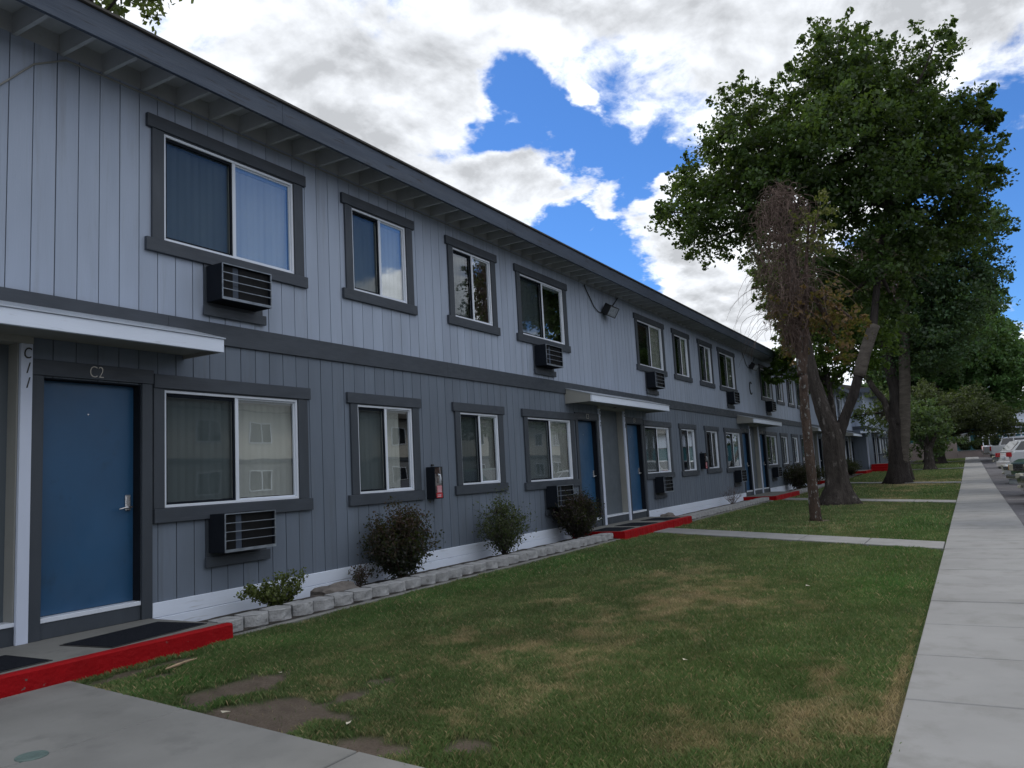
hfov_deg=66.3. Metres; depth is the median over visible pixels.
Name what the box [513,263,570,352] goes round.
window
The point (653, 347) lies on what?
window
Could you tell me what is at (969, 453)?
retaining wall
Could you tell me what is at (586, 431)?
door
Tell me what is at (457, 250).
window
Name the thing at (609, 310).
flood light
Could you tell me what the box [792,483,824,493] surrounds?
block edging
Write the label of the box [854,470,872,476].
porch
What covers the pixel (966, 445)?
evergreen shrub
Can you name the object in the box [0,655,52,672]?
doormat
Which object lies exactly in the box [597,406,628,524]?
partition wall
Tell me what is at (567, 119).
sky
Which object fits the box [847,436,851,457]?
stair door
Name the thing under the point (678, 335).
window
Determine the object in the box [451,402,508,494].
window
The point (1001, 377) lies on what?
tree
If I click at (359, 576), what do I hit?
barberry shrub
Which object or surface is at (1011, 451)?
white suv
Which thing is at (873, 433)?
stair door
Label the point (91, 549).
door
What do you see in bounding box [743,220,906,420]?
young maple tree
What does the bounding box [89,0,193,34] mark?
tree behind roof
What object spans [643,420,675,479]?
window
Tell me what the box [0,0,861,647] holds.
apartment building
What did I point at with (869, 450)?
apartment wing
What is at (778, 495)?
porch
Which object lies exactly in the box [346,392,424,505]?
window
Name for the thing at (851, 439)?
door
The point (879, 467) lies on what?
red steps
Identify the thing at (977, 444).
evergreen shrub
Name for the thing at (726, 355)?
window
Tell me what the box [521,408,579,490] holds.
window
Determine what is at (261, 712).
lawn
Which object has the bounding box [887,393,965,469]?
round tree
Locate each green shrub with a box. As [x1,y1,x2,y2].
[233,567,308,606]
[472,484,537,554]
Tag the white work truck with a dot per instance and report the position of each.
(989, 442)
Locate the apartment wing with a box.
[842,385,888,469]
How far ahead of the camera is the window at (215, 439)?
8.33 m
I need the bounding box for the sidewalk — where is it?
[887,457,1023,767]
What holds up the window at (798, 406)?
in the apartment building at (152, 416)
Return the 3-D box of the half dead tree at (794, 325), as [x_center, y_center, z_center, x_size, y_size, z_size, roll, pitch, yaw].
[6.311,-0.827,17.020,2.942,7.584,2.524,-3,-7,-2]
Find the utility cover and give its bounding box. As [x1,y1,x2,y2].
[14,750,48,762]
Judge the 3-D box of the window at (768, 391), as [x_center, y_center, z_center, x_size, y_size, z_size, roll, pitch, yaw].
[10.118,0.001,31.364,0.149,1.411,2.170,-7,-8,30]
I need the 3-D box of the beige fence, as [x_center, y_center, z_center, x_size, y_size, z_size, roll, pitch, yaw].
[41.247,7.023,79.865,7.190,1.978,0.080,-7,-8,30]
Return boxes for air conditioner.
[203,262,271,325]
[205,510,275,567]
[532,344,562,376]
[544,484,573,515]
[645,371,664,395]
[653,476,673,498]
[726,391,739,408]
[733,470,746,486]
[765,401,776,415]
[771,467,782,480]
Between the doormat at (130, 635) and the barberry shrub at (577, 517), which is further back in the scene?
the barberry shrub at (577, 517)
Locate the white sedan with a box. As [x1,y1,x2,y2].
[1001,462,1010,475]
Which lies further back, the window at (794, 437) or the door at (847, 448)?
the door at (847, 448)
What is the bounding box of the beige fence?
[909,442,957,459]
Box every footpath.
[0,681,422,767]
[654,528,944,550]
[782,498,956,502]
[850,481,960,483]
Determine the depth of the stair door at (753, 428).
29.04 m
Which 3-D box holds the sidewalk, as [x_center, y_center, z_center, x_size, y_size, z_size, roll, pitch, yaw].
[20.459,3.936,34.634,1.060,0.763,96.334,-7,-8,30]
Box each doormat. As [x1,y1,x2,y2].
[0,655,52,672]
[59,622,206,647]
[592,527,634,531]
[616,522,658,525]
[641,517,680,520]
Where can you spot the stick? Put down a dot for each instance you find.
(181, 663)
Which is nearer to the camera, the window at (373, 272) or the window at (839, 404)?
the window at (373, 272)
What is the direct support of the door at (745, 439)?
in the apartment building at (152, 416)
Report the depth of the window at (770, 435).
31.44 m
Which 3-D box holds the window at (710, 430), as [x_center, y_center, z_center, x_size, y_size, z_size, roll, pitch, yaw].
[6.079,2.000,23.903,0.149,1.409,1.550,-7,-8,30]
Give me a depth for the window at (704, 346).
24.29 m
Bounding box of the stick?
[165,658,196,668]
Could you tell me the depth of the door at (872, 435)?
56.62 m
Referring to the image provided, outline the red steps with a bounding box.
[870,463,887,471]
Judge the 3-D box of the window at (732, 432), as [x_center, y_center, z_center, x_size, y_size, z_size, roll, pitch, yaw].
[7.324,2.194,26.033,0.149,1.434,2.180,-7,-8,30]
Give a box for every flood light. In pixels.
[584,284,618,318]
[742,353,758,370]
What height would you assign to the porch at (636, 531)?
0.254 m
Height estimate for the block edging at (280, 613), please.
0.222 m
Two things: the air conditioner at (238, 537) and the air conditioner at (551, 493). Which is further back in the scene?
the air conditioner at (551, 493)
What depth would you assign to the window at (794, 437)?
35.37 m
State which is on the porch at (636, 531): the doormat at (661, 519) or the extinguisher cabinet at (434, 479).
the doormat at (661, 519)
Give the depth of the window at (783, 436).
33.34 m
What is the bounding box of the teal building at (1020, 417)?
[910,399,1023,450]
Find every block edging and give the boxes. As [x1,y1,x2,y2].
[208,533,617,635]
[680,497,773,521]
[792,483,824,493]
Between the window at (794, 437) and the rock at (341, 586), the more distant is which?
the window at (794, 437)
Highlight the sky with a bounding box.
[94,0,1023,386]
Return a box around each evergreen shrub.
[957,435,972,450]
[970,438,984,449]
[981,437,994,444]
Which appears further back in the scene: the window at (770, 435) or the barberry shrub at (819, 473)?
the barberry shrub at (819, 473)
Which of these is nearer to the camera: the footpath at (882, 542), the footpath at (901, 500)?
the footpath at (882, 542)
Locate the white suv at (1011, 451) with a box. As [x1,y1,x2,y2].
[995,439,1023,468]
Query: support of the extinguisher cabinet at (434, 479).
attached to the apartment building at (152, 416)
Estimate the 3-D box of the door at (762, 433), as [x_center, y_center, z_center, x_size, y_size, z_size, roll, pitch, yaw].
[9.471,2.925,29.687,0.197,2.332,1.150,-7,-8,30]
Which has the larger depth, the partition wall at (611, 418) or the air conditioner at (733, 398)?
the air conditioner at (733, 398)
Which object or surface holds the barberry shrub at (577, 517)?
on the planting bed
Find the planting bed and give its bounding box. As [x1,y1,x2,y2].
[197,473,862,632]
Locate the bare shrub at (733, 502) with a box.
[721,485,741,503]
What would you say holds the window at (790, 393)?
in the apartment building at (152, 416)
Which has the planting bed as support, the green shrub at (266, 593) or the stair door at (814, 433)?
the green shrub at (266, 593)
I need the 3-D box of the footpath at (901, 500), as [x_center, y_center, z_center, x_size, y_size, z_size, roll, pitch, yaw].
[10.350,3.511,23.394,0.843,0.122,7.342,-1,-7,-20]
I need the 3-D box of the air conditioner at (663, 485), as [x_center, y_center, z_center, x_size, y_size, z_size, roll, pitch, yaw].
[3.779,2.537,19.450,0.267,0.580,0.835,-7,-8,30]
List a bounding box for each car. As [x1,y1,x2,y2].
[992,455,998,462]
[1015,472,1023,490]
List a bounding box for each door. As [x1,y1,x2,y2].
[0,333,33,647]
[28,358,153,642]
[574,412,604,527]
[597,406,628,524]
[625,417,648,519]
[737,428,753,495]
[748,424,762,494]
[759,430,770,492]
[812,432,820,477]
[818,436,824,478]
[846,439,849,457]
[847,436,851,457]
[851,439,854,460]
[872,435,876,463]
[873,433,877,462]
[876,436,880,462]
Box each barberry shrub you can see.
[348,559,373,587]
[357,496,445,579]
[549,487,604,538]
[782,462,817,489]
[800,461,824,486]
[846,455,862,474]
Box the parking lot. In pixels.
[979,457,1023,524]
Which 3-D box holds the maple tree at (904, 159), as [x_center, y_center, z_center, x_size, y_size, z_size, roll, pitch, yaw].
[9.447,-3.771,23.647,10.411,14.622,7.293,-7,-8,30]
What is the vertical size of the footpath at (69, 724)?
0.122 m
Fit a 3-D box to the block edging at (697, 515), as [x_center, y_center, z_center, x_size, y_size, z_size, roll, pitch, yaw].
[6.171,3.508,22.049,0.420,0.221,9.000,-7,-8,30]
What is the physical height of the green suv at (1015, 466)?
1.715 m
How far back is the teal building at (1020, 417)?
94.83 m
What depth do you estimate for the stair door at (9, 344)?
6.45 m
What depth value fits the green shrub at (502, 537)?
12.02 m
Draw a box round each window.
[144,112,307,288]
[152,374,313,523]
[340,192,417,315]
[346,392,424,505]
[444,235,500,335]
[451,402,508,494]
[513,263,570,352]
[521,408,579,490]
[633,312,667,376]
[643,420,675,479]
[670,328,692,382]
[678,423,699,476]
[696,338,715,388]
[703,426,722,472]
[716,347,737,391]
[723,428,744,472]
[758,364,773,400]
[765,431,779,468]
[774,375,784,405]
[779,433,790,467]
[786,378,795,407]
[791,434,800,465]
[795,381,799,408]
[800,435,804,464]
[836,397,841,417]
[878,436,882,454]
[881,437,884,454]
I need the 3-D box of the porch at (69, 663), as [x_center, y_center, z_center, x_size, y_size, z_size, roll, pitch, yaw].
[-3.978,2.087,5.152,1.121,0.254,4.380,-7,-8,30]
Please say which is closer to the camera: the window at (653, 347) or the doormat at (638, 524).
the doormat at (638, 524)
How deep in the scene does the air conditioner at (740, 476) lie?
25.67 m
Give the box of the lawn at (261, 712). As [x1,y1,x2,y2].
[83,458,964,767]
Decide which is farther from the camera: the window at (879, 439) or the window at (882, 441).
the window at (882, 441)
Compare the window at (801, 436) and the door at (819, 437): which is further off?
the door at (819, 437)
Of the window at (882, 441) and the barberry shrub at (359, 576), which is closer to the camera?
the barberry shrub at (359, 576)
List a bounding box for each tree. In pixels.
[644,6,1019,505]
[727,178,872,520]
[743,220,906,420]
[815,199,1020,483]
[850,382,920,479]
[862,283,1023,461]
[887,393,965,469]
[911,378,1023,463]
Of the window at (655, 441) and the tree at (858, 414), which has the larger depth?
the tree at (858, 414)
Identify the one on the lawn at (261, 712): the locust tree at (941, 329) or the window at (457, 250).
the locust tree at (941, 329)
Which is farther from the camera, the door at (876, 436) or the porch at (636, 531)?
the door at (876, 436)
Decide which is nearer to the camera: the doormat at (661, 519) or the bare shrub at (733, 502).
the doormat at (661, 519)
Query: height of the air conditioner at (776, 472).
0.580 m
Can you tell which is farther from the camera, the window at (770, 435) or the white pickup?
the white pickup
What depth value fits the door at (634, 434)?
18.57 m
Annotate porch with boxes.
[0,618,232,698]
[572,516,691,539]
[743,491,799,500]
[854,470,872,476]
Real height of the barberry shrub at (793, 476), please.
1.238 m
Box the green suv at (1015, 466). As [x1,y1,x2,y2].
[1006,458,1023,484]
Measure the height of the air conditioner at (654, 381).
0.580 m
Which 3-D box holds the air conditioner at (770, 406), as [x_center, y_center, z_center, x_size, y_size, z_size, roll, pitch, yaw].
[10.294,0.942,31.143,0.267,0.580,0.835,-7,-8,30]
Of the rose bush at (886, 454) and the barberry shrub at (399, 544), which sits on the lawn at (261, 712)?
the rose bush at (886, 454)
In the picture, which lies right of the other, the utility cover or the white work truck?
the white work truck
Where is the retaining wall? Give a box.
[958,450,989,457]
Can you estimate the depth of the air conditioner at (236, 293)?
8.38 m
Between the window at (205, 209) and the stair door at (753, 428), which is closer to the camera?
the window at (205, 209)
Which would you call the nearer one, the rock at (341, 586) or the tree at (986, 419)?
the rock at (341, 586)
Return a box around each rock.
[310,581,359,597]
[660,512,674,516]
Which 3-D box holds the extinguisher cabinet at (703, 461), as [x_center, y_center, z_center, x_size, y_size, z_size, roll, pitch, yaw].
[5.570,2.208,22.708,0.197,0.495,0.200,-7,-8,30]
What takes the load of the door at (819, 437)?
in the apartment building at (152, 416)
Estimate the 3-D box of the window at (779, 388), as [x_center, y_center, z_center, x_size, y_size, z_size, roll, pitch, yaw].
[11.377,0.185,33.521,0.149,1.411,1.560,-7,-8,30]
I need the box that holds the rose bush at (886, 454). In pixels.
[882,443,912,460]
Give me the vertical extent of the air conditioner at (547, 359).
0.580 m
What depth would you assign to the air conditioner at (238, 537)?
8.07 m
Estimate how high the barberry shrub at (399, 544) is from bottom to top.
1.093 m
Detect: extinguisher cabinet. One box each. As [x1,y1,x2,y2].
[426,464,443,498]
[699,452,707,468]
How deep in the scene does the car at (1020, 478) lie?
19.25 m
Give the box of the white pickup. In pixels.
[982,436,1023,457]
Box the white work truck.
[981,432,1023,452]
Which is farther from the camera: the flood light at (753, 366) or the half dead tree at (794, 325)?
the flood light at (753, 366)
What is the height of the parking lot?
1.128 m
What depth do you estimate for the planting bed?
10.18 m
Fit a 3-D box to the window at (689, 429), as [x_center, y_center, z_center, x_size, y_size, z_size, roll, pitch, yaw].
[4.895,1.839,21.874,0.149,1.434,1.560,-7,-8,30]
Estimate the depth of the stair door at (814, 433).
40.48 m
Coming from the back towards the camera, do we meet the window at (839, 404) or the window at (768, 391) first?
the window at (839, 404)
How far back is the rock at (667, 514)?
18.66 m
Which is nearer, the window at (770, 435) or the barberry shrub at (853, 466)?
the window at (770, 435)
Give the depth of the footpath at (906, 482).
33.64 m

